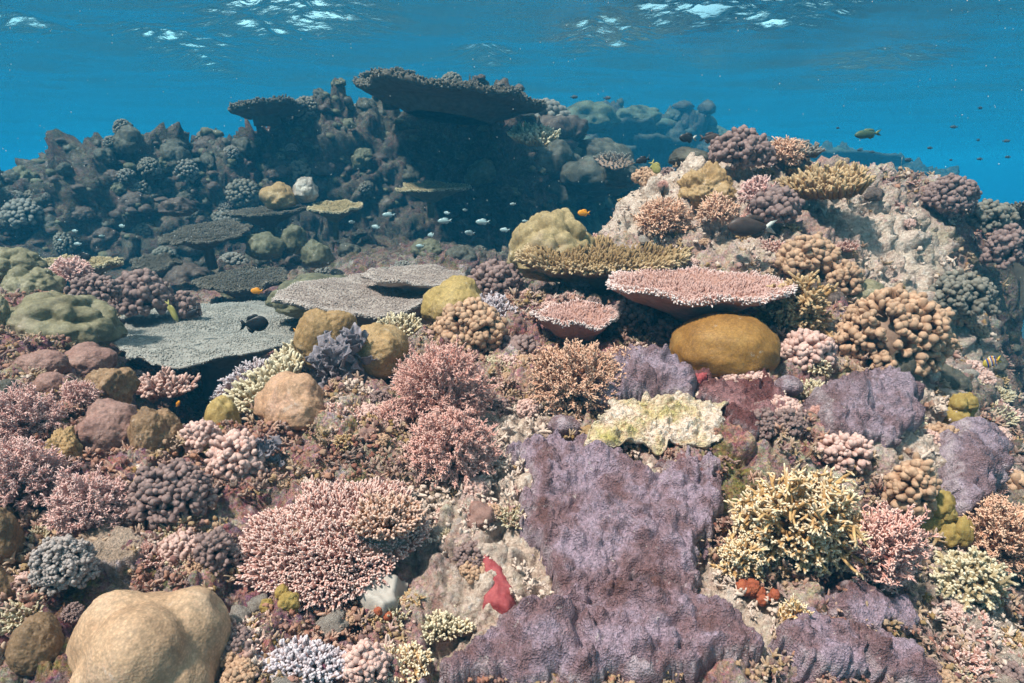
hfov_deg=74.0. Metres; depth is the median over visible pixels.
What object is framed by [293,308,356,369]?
boulder coral
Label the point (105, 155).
coral head
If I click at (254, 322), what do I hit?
damselfish
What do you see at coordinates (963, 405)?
yellow sponge
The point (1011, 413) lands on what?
finger coral
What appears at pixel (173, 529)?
finger coral
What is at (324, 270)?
bushy coral
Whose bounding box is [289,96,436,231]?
reef hill
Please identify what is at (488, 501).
finger coral
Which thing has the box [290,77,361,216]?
reef hill
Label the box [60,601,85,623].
knobby coral
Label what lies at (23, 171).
coral head
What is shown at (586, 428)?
boulder coral
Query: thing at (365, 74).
table coral
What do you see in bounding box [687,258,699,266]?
knobby coral
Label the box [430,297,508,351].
knobby coral
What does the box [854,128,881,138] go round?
parrotfish
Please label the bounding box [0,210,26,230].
coral head
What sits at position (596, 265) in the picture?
table coral
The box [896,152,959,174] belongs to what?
reef hill
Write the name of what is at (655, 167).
butterflyfish
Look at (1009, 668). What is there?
knobby coral
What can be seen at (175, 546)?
knobby coral
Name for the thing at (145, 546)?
soft coral
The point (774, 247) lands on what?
finger coral
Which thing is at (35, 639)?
boulder coral
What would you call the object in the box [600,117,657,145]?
table coral
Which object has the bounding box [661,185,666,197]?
damselfish
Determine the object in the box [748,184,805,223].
knobby coral
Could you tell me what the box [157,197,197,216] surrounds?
boulder coral
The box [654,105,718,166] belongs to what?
reef hill
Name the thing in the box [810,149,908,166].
table coral
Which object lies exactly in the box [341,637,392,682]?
knobby coral
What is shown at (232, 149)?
bushy coral
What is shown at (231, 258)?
bushy coral
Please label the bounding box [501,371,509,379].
knobby coral
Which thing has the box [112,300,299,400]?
table coral
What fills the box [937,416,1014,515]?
sheet coral
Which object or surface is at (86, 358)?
boulder coral
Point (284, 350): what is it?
finger coral
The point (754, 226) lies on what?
surgeonfish
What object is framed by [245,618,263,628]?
branching coral
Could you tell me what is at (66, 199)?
reef hill
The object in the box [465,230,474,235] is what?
chromis
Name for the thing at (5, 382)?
boulder coral
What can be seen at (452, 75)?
bushy coral
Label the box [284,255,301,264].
coral head
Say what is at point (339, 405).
finger coral
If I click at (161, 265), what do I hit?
table coral
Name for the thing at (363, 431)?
boulder coral
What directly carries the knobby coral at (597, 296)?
on the knobby coral at (594, 299)
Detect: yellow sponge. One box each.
[919,490,975,548]
[942,392,978,424]
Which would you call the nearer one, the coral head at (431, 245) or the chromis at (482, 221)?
the chromis at (482, 221)
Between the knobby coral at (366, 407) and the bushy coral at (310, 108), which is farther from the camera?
the bushy coral at (310, 108)
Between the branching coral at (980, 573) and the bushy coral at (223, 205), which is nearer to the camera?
the branching coral at (980, 573)
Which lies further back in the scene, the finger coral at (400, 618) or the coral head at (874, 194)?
the coral head at (874, 194)
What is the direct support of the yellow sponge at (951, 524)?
on the reef ground
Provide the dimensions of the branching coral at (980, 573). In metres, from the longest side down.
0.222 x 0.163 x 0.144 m
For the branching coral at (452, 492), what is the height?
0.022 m
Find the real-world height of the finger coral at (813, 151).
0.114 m
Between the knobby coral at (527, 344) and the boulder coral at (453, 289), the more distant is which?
the boulder coral at (453, 289)
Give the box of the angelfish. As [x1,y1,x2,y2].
[983,355,1000,367]
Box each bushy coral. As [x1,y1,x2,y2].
[0,188,10,195]
[0,197,44,228]
[11,190,25,198]
[23,189,32,198]
[42,192,51,200]
[52,232,77,254]
[102,135,114,151]
[112,119,132,133]
[117,168,135,183]
[129,179,151,194]
[132,222,153,234]
[137,157,161,175]
[151,246,178,256]
[171,158,200,184]
[183,185,194,196]
[195,128,212,139]
[208,296,232,303]
[211,210,219,220]
[215,208,242,223]
[218,252,248,265]
[219,200,232,211]
[223,145,240,158]
[225,178,259,208]
[251,296,266,301]
[285,143,297,150]
[290,160,314,182]
[294,96,316,119]
[314,267,330,273]
[358,181,373,194]
[394,260,409,265]
[441,71,461,79]
[535,98,570,115]
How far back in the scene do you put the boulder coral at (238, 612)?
1.39 m
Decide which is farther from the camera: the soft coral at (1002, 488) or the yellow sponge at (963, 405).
the yellow sponge at (963, 405)
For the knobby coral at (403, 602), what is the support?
on the reef ground
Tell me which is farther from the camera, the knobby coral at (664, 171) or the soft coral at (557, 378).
the knobby coral at (664, 171)
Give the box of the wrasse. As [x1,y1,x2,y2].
[165,300,178,321]
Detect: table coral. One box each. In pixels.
[41,254,124,281]
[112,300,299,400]
[129,252,182,278]
[157,218,252,269]
[191,266,287,301]
[221,205,306,236]
[227,94,307,126]
[265,273,346,318]
[271,273,426,326]
[307,199,363,239]
[352,67,547,125]
[358,66,415,109]
[360,263,465,324]
[395,180,471,217]
[513,233,693,295]
[530,297,621,347]
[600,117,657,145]
[605,264,799,322]
[626,145,636,152]
[628,133,690,171]
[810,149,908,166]
[867,166,947,176]
[1010,201,1023,307]
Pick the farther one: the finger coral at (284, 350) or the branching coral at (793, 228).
the branching coral at (793, 228)
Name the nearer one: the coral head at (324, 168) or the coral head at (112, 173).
the coral head at (112, 173)
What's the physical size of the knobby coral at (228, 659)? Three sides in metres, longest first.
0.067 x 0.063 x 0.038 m
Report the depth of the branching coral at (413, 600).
1.47 m
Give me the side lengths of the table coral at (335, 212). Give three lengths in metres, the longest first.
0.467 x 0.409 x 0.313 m
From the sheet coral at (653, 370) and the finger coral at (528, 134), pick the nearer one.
the sheet coral at (653, 370)
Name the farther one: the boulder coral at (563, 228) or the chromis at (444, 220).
the chromis at (444, 220)
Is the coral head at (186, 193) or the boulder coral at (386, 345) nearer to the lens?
the boulder coral at (386, 345)
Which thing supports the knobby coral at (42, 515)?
on the reef ground
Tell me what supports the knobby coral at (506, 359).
on the reef ground
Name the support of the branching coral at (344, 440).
on the reef ground
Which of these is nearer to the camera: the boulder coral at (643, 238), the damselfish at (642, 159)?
the boulder coral at (643, 238)
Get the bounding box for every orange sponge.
[374,606,391,620]
[735,578,759,598]
[755,586,780,606]
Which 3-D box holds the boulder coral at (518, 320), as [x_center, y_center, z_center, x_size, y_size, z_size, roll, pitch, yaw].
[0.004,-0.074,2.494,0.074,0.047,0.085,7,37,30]
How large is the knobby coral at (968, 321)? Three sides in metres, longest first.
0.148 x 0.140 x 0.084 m
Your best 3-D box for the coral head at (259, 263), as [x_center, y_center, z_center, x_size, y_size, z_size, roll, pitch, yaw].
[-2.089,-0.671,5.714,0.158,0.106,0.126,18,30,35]
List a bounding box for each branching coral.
[126,360,137,367]
[194,409,204,416]
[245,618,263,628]
[333,432,352,451]
[360,412,382,428]
[362,611,384,633]
[402,588,425,610]
[448,487,457,497]
[524,291,534,299]
[641,335,654,341]
[708,530,769,582]
[718,463,877,580]
[734,235,751,241]
[748,270,838,336]
[759,166,773,177]
[777,593,814,620]
[781,223,801,234]
[783,166,797,174]
[807,357,832,378]
[914,415,928,432]
[920,545,1019,611]
[996,374,1010,387]
[999,626,1023,648]
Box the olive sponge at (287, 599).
[259,583,299,613]
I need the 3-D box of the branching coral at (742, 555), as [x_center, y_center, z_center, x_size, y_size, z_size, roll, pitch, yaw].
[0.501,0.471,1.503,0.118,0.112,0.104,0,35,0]
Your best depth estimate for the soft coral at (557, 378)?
1.94 m
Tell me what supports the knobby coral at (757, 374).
on the reef ground
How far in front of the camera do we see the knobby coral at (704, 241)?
3.04 m
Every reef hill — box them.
[0,170,69,285]
[15,122,211,285]
[188,128,282,252]
[233,117,319,232]
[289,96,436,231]
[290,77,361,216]
[404,74,558,240]
[573,153,617,217]
[586,101,622,137]
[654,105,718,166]
[809,140,862,161]
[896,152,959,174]
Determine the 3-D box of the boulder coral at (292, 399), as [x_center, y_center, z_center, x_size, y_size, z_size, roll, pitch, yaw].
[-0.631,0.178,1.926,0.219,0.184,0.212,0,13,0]
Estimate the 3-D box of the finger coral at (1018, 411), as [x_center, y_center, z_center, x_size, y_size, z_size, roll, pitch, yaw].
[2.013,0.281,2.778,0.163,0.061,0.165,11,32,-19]
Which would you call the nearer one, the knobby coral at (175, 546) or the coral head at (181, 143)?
the knobby coral at (175, 546)
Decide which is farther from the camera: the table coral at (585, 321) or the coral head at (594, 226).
the coral head at (594, 226)
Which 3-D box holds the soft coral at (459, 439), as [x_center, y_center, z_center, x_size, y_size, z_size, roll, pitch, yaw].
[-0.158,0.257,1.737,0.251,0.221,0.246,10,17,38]
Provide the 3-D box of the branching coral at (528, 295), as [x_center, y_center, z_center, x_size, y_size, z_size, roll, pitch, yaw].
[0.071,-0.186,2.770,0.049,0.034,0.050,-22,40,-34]
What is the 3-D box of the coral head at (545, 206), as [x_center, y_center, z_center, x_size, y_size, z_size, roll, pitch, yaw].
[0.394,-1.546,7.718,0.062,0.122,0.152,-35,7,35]
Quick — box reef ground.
[0,152,1023,682]
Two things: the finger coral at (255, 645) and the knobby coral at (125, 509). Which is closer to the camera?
the finger coral at (255, 645)
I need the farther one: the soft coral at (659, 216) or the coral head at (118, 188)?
the coral head at (118, 188)
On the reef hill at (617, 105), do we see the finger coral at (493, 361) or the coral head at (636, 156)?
the coral head at (636, 156)
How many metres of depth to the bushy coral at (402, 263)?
4.99 m
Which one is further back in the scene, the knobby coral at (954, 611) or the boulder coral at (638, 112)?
the boulder coral at (638, 112)
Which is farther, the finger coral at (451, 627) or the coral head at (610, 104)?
the coral head at (610, 104)
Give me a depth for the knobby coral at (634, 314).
2.47 m
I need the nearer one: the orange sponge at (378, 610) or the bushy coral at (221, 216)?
the orange sponge at (378, 610)
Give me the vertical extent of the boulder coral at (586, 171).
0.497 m
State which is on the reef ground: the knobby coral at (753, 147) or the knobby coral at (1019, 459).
the knobby coral at (753, 147)
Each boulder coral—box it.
[0,247,48,283]
[0,266,66,296]
[0,296,11,333]
[0,379,18,394]
[0,507,25,567]
[0,565,22,616]
[4,612,64,676]
[5,291,127,350]
[13,349,71,379]
[32,372,64,394]
[44,425,83,465]
[64,341,117,375]
[66,586,230,682]
[75,398,137,457]
[83,367,140,403]
[118,351,132,363]
[127,406,183,457]
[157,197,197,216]
[204,395,241,424]
[229,604,251,624]
[245,231,285,260]
[246,593,267,612]
[253,371,324,430]
[259,181,299,210]
[271,675,306,682]
[280,224,306,253]
[293,176,318,202]
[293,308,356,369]
[301,239,334,267]
[315,609,349,639]
[356,322,408,380]
[358,427,376,442]
[421,275,483,322]
[467,500,493,528]
[506,208,594,281]
[515,317,521,323]
[560,153,638,197]
[567,100,621,133]
[573,290,586,299]
[582,425,590,433]
[601,166,635,188]
[616,105,661,124]
[639,234,648,242]
[668,147,708,165]
[669,311,780,377]
[676,161,737,211]
[847,279,884,303]
[963,368,979,381]
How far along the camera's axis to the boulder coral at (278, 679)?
1.25 m
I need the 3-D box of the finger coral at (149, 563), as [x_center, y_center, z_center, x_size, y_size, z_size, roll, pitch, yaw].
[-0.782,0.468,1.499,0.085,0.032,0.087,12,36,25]
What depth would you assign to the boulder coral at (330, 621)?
1.40 m
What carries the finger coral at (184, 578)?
on the reef ground
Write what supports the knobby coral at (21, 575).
on the reef ground
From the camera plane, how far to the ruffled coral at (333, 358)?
2.13 m
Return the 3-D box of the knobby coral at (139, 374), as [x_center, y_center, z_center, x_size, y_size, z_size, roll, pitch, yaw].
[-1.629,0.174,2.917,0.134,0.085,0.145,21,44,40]
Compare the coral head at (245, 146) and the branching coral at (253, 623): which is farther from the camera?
the coral head at (245, 146)
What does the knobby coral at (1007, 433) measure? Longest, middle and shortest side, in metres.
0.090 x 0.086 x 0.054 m
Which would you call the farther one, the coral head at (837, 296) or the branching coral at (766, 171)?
the branching coral at (766, 171)
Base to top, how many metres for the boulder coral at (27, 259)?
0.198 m
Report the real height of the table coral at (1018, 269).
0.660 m
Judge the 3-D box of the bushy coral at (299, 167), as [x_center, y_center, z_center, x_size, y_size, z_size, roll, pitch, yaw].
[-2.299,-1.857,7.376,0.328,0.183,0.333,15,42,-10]
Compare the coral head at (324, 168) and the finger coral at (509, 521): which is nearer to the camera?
the finger coral at (509, 521)
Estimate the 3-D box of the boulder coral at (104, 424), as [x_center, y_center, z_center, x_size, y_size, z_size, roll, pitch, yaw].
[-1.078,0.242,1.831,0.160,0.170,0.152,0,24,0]
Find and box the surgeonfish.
[727,215,776,238]
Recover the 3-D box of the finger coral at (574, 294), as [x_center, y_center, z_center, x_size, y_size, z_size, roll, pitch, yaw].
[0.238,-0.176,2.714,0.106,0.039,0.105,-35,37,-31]
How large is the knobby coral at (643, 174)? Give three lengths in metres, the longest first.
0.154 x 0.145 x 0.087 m
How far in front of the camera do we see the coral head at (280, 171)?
7.20 m
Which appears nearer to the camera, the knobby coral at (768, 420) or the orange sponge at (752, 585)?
the orange sponge at (752, 585)
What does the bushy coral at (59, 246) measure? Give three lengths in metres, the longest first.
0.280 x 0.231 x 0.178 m
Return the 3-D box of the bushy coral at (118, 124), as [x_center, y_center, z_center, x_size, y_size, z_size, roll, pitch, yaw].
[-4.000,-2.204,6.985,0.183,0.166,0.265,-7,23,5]
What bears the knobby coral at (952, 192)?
on the reef ground
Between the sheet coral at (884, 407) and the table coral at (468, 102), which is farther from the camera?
the table coral at (468, 102)
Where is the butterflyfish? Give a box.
[649,159,660,173]
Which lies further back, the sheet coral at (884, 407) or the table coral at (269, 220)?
the table coral at (269, 220)
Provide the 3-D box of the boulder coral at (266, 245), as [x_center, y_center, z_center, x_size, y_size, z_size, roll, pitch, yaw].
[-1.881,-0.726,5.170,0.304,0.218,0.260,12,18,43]
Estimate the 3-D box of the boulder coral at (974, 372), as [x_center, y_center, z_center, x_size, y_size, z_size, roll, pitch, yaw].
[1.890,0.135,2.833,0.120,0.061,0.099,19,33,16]
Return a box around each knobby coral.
[12,571,27,596]
[27,533,100,596]
[36,510,50,525]
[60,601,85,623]
[62,273,122,301]
[107,268,177,316]
[113,503,140,526]
[125,458,219,529]
[135,370,150,378]
[154,566,172,583]
[157,527,197,565]
[173,290,201,319]
[177,419,222,454]
[181,559,203,577]
[193,525,242,572]
[204,428,271,483]
[219,645,250,667]
[219,657,259,682]
[220,622,253,668]
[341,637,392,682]
[344,610,355,625]
[355,402,379,420]
[367,390,390,405]
[371,433,389,448]
[384,414,407,430]
[398,595,407,608]
[427,329,434,340]
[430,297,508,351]
[452,540,482,574]
[456,475,489,497]
[458,555,484,583]
[467,259,524,298]
[488,503,501,520]
[489,397,510,415]
[496,355,517,367]
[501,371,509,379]
[502,334,541,354]
[516,354,537,367]
[516,398,539,417]
[517,288,534,299]
[535,282,550,299]
[540,301,555,308]
[561,290,572,297]
[568,280,594,296]
[586,294,601,299]
[588,296,601,303]
[603,298,661,336]
[631,166,657,185]
[646,317,682,347]
[660,167,674,175]
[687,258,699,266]
[699,238,710,245]
[708,124,776,169]
[715,374,739,381]
[738,370,769,380]
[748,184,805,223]
[750,408,779,439]
[754,400,777,414]
[770,394,806,414]
[775,231,842,279]
[775,408,809,436]
[780,328,838,370]
[816,431,873,473]
[825,259,865,298]
[833,283,959,376]
[881,452,942,518]
[904,218,916,228]
[920,173,982,212]
[921,428,940,444]
[923,268,1001,316]
[923,421,958,433]
[926,656,942,672]
[937,669,963,682]
[939,600,968,623]
[953,315,977,328]
[957,637,974,652]
[963,198,1020,233]
[966,359,988,373]
[970,323,989,339]
[977,371,996,385]
[978,223,1023,269]
[994,660,1023,682]
[998,426,1012,439]
[1006,469,1023,489]
[1015,456,1023,471]
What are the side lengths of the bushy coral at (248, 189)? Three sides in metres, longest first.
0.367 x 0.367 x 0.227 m
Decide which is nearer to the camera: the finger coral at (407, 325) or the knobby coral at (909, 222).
the finger coral at (407, 325)
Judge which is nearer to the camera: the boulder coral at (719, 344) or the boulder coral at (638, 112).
the boulder coral at (719, 344)
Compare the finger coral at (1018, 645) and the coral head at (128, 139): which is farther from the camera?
the coral head at (128, 139)
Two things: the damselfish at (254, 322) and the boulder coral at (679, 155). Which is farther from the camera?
the boulder coral at (679, 155)
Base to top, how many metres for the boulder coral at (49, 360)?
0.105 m
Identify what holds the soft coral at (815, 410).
on the reef ground
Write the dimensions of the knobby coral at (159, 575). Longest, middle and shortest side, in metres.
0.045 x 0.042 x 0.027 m
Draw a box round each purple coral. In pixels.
[547,414,580,437]
[616,655,661,682]
[774,375,803,395]
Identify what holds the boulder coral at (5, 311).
on the reef ground
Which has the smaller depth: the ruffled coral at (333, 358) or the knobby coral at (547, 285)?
the ruffled coral at (333, 358)
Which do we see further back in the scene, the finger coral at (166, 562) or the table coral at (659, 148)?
the table coral at (659, 148)
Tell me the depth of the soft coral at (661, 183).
3.38 m
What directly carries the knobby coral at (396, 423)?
on the reef ground
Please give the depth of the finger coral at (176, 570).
1.47 m
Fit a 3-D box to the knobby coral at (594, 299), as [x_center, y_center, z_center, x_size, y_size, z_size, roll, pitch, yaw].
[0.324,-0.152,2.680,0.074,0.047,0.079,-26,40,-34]
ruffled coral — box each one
[252,435,285,471]
[304,322,376,391]
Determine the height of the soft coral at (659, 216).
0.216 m
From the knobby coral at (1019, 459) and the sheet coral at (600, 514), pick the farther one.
the knobby coral at (1019, 459)
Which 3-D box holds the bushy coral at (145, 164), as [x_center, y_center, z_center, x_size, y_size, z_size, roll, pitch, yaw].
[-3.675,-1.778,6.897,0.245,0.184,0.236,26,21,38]
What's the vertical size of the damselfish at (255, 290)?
0.037 m
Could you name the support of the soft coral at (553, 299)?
on the reef ground
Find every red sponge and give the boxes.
[482,554,515,613]
[696,372,706,383]
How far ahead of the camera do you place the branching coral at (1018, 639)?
1.56 m
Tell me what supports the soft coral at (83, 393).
on the reef ground
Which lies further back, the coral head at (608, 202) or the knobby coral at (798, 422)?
the coral head at (608, 202)
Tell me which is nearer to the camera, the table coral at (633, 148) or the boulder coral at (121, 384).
the boulder coral at (121, 384)
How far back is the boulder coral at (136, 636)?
1.20 m
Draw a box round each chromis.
[382,212,395,217]
[438,218,451,223]
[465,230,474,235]
[476,219,489,224]
[500,228,509,231]
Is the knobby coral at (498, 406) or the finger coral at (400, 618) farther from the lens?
the knobby coral at (498, 406)
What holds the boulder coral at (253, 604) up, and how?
on the reef ground
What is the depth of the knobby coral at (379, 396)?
1.96 m
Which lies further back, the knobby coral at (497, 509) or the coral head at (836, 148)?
the coral head at (836, 148)
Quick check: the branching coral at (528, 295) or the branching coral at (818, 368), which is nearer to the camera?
the branching coral at (818, 368)
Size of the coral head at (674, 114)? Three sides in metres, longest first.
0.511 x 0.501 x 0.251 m
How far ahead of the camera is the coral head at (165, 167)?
7.03 m
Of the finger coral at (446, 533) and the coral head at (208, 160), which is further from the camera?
the coral head at (208, 160)
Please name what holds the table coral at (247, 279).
on the reef ground
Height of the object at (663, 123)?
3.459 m
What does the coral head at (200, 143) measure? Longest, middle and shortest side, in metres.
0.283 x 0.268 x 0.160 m
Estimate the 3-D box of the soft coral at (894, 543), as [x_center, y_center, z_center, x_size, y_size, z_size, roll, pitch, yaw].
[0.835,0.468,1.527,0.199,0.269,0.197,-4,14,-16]
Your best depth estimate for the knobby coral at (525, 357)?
2.23 m
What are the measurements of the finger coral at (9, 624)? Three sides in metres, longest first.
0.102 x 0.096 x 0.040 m
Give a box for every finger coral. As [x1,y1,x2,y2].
[0,589,43,635]
[23,525,50,551]
[131,367,152,374]
[135,366,200,402]
[135,541,166,568]
[156,515,199,540]
[164,550,193,568]
[164,562,186,582]
[167,562,188,585]
[209,356,268,399]
[210,349,303,417]
[222,619,264,669]
[234,475,431,611]
[254,634,347,682]
[268,339,303,365]
[325,402,361,428]
[345,490,427,540]
[376,311,422,336]
[382,596,411,634]
[384,640,434,682]
[421,605,475,644]
[439,527,450,538]
[461,497,497,526]
[480,290,517,316]
[485,357,514,372]
[495,375,503,384]
[496,500,526,529]
[502,354,534,368]
[506,120,560,146]
[567,289,583,301]
[593,151,634,170]
[759,238,784,252]
[771,137,825,158]
[778,159,876,199]
[800,378,824,399]
[834,237,859,251]
[934,635,985,678]
[937,636,998,682]
[947,604,1000,645]
[952,663,975,682]
[990,400,1019,425]
[991,398,1023,419]
[995,386,1014,402]
[998,638,1023,666]
[1007,387,1016,397]
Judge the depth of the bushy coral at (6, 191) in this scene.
6.54 m
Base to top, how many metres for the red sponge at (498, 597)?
0.106 m
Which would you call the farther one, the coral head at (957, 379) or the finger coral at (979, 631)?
the coral head at (957, 379)
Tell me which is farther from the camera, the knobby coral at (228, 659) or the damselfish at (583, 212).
the damselfish at (583, 212)
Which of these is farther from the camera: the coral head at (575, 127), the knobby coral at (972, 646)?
the coral head at (575, 127)
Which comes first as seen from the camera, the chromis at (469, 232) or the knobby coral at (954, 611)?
the knobby coral at (954, 611)
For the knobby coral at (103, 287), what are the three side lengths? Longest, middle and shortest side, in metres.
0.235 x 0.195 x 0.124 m
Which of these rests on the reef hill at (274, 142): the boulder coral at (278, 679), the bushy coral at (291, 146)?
the bushy coral at (291, 146)
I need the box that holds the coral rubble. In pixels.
[0,158,1023,682]
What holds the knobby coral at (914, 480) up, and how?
on the reef ground
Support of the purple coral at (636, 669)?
on the reef ground
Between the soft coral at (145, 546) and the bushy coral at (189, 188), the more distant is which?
the bushy coral at (189, 188)
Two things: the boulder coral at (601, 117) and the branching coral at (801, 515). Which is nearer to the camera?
the branching coral at (801, 515)
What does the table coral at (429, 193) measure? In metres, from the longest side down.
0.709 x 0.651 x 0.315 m
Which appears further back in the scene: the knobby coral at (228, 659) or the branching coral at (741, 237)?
the branching coral at (741, 237)
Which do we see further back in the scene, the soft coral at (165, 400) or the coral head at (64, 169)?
the coral head at (64, 169)
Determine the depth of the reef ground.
1.95 m
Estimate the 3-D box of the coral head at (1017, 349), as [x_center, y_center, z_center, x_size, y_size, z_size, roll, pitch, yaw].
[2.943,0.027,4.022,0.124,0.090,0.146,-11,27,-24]
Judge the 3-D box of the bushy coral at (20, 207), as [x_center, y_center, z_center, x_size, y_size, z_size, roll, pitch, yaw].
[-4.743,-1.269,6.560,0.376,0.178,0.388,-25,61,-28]
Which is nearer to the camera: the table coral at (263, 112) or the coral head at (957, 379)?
the coral head at (957, 379)
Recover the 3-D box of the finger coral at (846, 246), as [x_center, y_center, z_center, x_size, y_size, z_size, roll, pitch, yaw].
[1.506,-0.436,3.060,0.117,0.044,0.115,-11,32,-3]
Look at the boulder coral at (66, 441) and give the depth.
1.71 m
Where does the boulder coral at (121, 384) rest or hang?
on the reef ground
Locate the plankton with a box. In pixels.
[0,0,1021,286]
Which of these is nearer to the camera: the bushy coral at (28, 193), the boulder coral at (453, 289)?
the boulder coral at (453, 289)
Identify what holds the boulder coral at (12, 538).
on the reef ground
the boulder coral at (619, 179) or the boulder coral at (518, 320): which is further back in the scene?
the boulder coral at (619, 179)
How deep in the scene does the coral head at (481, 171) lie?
7.33 m
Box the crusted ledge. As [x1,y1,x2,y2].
[584,390,728,455]
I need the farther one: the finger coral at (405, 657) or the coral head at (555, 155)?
the coral head at (555, 155)
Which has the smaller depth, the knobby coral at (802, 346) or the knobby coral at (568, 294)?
the knobby coral at (802, 346)
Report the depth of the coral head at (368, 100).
7.73 m
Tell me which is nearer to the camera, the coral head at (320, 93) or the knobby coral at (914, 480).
the knobby coral at (914, 480)
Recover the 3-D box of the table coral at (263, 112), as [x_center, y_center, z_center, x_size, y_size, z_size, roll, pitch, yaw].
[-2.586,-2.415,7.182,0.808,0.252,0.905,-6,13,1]
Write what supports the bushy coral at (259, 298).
on the reef ground
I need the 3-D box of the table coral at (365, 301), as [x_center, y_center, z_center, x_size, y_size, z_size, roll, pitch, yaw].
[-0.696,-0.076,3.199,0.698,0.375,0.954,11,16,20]
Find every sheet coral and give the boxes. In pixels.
[418,573,942,682]
[505,427,723,604]
[577,343,696,415]
[802,365,925,448]
[821,578,919,635]
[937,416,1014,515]
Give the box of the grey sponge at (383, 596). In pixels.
[348,571,407,620]
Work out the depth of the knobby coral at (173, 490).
1.56 m
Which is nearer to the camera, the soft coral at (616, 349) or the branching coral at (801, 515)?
the branching coral at (801, 515)
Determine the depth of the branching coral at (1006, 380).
3.12 m
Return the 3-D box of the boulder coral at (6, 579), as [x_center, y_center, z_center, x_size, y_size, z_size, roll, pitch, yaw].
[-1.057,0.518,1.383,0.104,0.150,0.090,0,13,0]
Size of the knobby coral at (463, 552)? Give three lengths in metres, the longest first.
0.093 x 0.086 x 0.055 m
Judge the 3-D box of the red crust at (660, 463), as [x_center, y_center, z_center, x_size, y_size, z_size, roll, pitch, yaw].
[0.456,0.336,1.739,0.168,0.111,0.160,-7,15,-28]
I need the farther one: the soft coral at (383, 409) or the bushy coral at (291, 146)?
the bushy coral at (291, 146)
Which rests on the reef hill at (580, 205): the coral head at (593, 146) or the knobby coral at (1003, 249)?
the coral head at (593, 146)
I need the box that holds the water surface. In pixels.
[0,0,1023,165]
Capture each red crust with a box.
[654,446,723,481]
[694,367,806,442]
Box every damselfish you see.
[77,252,90,260]
[186,306,200,318]
[239,314,268,333]
[251,287,262,293]
[578,209,589,215]
[636,156,649,163]
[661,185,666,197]
[679,133,696,142]
[700,132,719,143]
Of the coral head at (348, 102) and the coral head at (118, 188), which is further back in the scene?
the coral head at (348, 102)
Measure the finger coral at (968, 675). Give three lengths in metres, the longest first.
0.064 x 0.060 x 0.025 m
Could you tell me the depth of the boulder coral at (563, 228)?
3.02 m
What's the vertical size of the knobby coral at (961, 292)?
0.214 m
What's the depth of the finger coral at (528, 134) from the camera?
6.22 m
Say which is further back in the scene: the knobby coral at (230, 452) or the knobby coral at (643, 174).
the knobby coral at (643, 174)
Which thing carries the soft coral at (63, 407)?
on the reef ground
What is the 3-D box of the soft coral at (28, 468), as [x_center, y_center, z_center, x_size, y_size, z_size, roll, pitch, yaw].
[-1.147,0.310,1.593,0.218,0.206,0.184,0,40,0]
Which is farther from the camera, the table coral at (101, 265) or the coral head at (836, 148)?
the coral head at (836, 148)
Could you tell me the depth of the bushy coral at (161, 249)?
6.62 m
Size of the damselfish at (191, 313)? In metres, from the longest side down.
0.086 x 0.049 x 0.015 m
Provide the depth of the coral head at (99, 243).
6.68 m
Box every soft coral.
[0,379,68,443]
[0,435,82,520]
[39,461,129,536]
[48,254,94,283]
[56,398,75,414]
[58,375,102,415]
[136,541,153,556]
[158,398,173,404]
[371,396,408,424]
[388,334,503,426]
[397,404,506,488]
[433,508,455,522]
[526,338,626,419]
[545,296,558,303]
[605,343,637,358]
[630,196,696,241]
[657,180,667,187]
[694,190,741,225]
[736,174,775,210]
[740,208,772,223]
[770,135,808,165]
[809,405,819,413]
[840,500,942,593]
[954,492,1023,581]
[996,483,1008,494]
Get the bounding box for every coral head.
[0,169,19,184]
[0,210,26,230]
[12,165,38,181]
[31,197,45,205]
[42,221,55,233]
[55,162,72,176]
[71,205,96,220]
[87,233,110,252]
[92,225,118,241]
[93,148,115,163]
[103,169,118,182]
[110,181,126,194]
[112,124,143,153]
[118,191,142,207]
[156,157,171,172]
[159,141,189,166]
[163,263,209,287]
[166,138,186,148]
[175,191,191,196]
[182,207,202,219]
[192,135,214,156]
[200,153,215,168]
[207,139,215,146]
[220,293,257,300]
[231,137,258,157]
[254,259,272,266]
[266,165,292,178]
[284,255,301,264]
[308,161,336,175]
[312,88,330,99]
[314,177,327,194]
[331,78,345,86]
[337,242,360,256]
[340,96,353,109]
[340,118,356,128]
[351,148,372,170]
[356,97,376,111]
[402,164,421,182]
[410,238,441,255]
[445,245,476,260]
[464,158,495,186]
[477,74,485,78]
[531,138,580,179]
[540,114,588,141]
[542,202,549,210]
[546,179,577,207]
[577,137,640,195]
[585,211,602,236]
[593,196,616,211]
[600,100,617,111]
[633,151,639,164]
[665,109,680,120]
[708,115,717,127]
[717,125,727,135]
[811,279,847,304]
[833,145,843,149]
[864,187,884,200]
[870,350,916,377]
[939,363,972,391]
[982,350,1008,371]
[1012,343,1022,355]
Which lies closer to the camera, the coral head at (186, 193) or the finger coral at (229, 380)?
the finger coral at (229, 380)
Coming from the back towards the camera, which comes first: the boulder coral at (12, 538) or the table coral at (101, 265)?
the table coral at (101, 265)
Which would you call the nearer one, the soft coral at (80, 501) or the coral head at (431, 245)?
the soft coral at (80, 501)
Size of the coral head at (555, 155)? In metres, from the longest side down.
0.779 x 0.668 x 0.544 m
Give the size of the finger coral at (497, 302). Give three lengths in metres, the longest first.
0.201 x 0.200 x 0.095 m
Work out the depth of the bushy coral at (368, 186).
7.33 m

